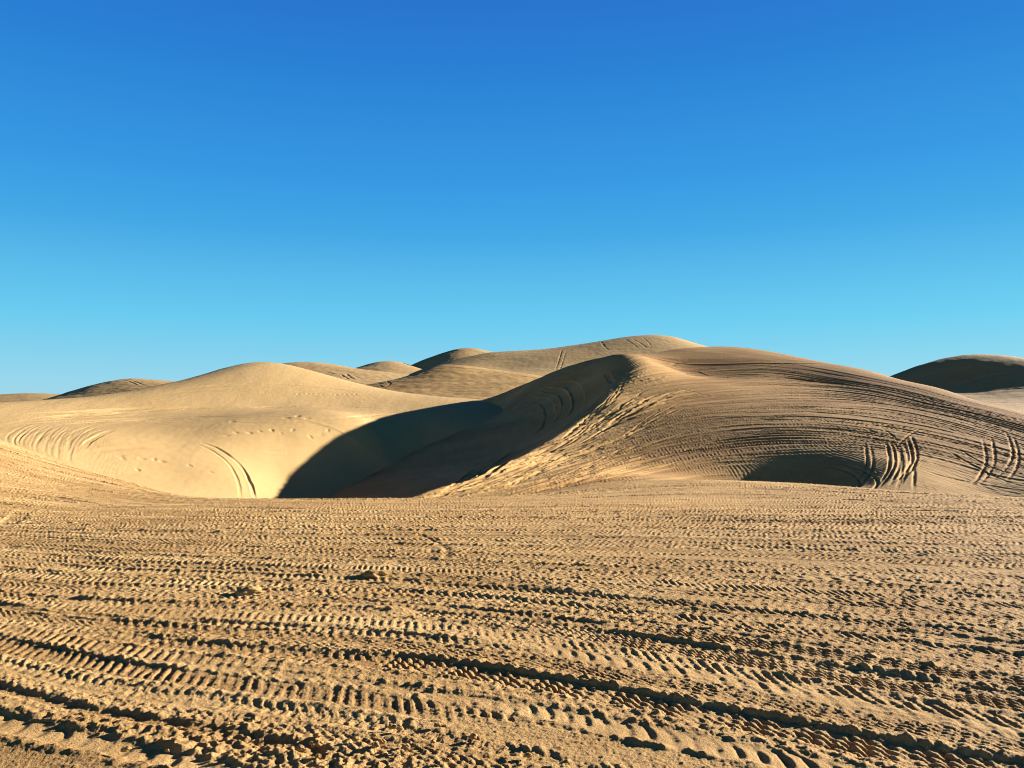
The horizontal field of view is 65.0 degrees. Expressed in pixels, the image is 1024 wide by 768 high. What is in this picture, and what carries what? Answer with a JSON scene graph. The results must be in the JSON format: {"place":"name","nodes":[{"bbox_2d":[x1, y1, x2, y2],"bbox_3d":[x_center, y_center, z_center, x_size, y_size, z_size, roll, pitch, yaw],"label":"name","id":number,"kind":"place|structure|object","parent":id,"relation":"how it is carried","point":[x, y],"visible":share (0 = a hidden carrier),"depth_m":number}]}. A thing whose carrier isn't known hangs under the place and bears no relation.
{"place":"outdoors","nodes":[
{"label":"outdoors","id":0,"kind":"place"},
{"bbox_2d":[0,393,59,401],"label":"sand dune","id":1,"kind":"structure","parent":0,"point":[21,397],"depth_m":182.13},
{"bbox_2d":[43,378,174,399],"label":"sand dune","id":2,"kind":"structure","parent":0,"point":[116,386],"depth_m":120.12},
{"bbox_2d":[0,362,501,498],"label":"sand dune","id":3,"kind":"structure","parent":0,"point":[268,430],"depth_m":50.08},
{"bbox_2d":[282,362,407,384],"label":"sand dune","id":4,"kind":"structure","parent":0,"point":[361,376],"depth_m":114.87},
{"bbox_2d":[357,361,420,374],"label":"sand dune","id":5,"kind":"structure","parent":0,"point":[393,367],"depth_m":197.59},
{"bbox_2d":[412,348,490,368],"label":"sand dune","id":6,"kind":"structure","parent":0,"point":[455,354],"depth_m":209.55},
{"bbox_2d":[367,365,542,399],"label":"sand dune","id":7,"kind":"structure","parent":0,"point":[462,381],"depth_m":96.89},
{"bbox_2d":[0,440,1023,767],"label":"sand flat","id":8,"kind":"structure","parent":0,"point":[696,624],"depth_m":6.00},
{"bbox_2d":[120,746,131,751],"bbox_3d":[-1.805,1.708,3.760,0.049,0.029,0.032,0,-2,0],"label":"sand clod","id":9,"kind":"object","parent":8,"relation":"on","point":[126,748],"visible":1,"depth_m":3.75},
{"bbox_2d":[234,586,262,595],"bbox_3d":[-2.322,1.827,7.069,0.236,0.107,0.169,1,-2,-26],"label":"sand clod","id":10,"kind":"object","parent":8,"relation":"on","point":[252,590],"visible":0.81,"depth_m":7.02},
{"bbox_2d":[295,745,304,750],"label":"sand clod","id":11,"kind":"object","parent":8,"relation":"on","point":[300,748],"visible":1,"depth_m":3.76},
{"bbox_2d":[309,741,316,746],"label":"sand clod","id":12,"kind":"object","parent":8,"relation":"on","point":[312,743],"visible":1,"depth_m":3.81},
{"bbox_2d":[313,732,320,737],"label":"sand clod","id":13,"kind":"object","parent":8,"relation":"on","point":[316,735],"visible":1,"depth_m":3.91},
{"bbox_2d":[316,740,324,746],"bbox_3d":[-0.917,1.709,3.824,0.048,0.032,0.036,-1,-2,24],"label":"sand clod","id":14,"kind":"object","parent":8,"relation":"on","point":[320,743],"visible":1,"depth_m":3.82},
{"bbox_2d":[361,569,388,578],"bbox_3d":[-1.341,1.852,7.805,0.240,0.099,0.209,2,-2,-42],"label":"sand clod","id":15,"kind":"object","parent":8,"relation":"on","point":[375,574],"visible":0.81,"depth_m":7.76},
{"bbox_2d":[371,741,379,747],"bbox_3d":[-0.647,1.708,3.812,0.045,0.027,0.033,0,-2,0],"label":"sand clod","id":16,"kind":"object","parent":8,"relation":"on","point":[376,744],"visible":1,"depth_m":3.80},
{"bbox_2d":[376,739,386,743],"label":"sand clod","id":17,"kind":"object","parent":8,"relation":"on","point":[382,741],"visible":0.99,"depth_m":3.84},
{"bbox_2d":[388,723,397,729],"bbox_3d":[-0.599,1.718,4.030,0.050,0.032,0.037,-1,-2,23],"label":"sand clod","id":18,"kind":"object","parent":8,"relation":"on","point":[391,726],"visible":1,"depth_m":4.02},
{"bbox_2d":[401,743,410,749],"bbox_3d":[-0.501,1.709,3.785,0.046,0.028,0.032,0,-2,0],"label":"sand clod","id":19,"kind":"object","parent":8,"relation":"on","point":[407,746],"visible":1,"depth_m":3.77},
{"bbox_2d":[433,722,440,726],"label":"sand clod","id":20,"kind":"object","parent":8,"relation":"on","point":[437,724],"visible":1,"depth_m":4.05},
{"bbox_2d":[468,733,477,739],"bbox_3d":[-0.190,1.713,3.908,0.050,0.030,0.035,0,-2,0],"label":"sand clod","id":21,"kind":"object","parent":8,"relation":"on","point":[472,736],"visible":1,"depth_m":3.90},
{"bbox_2d":[524,752,531,757],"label":"sand clod","id":22,"kind":"object","parent":8,"relation":"on","point":[527,754],"visible":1,"depth_m":3.69},
{"bbox_2d":[0,0,1023,393],"label":"sky","id":23,"kind":"structure","parent":0,"point":[189,188]},
{"bbox_2d":[409,335,707,375],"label":"sand dune","id":24,"kind":"structure","parent":0,"point":[542,362],"depth_m":169.43},
{"bbox_2d":[330,346,1023,498],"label":"sand dune","id":25,"kind":"structure","parent":0,"point":[723,413],"depth_m":44.34},
{"bbox_2d":[890,354,1023,411],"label":"sand dune","id":26,"kind":"structure","parent":0,"point":[997,380],"depth_m":89.38}
]}

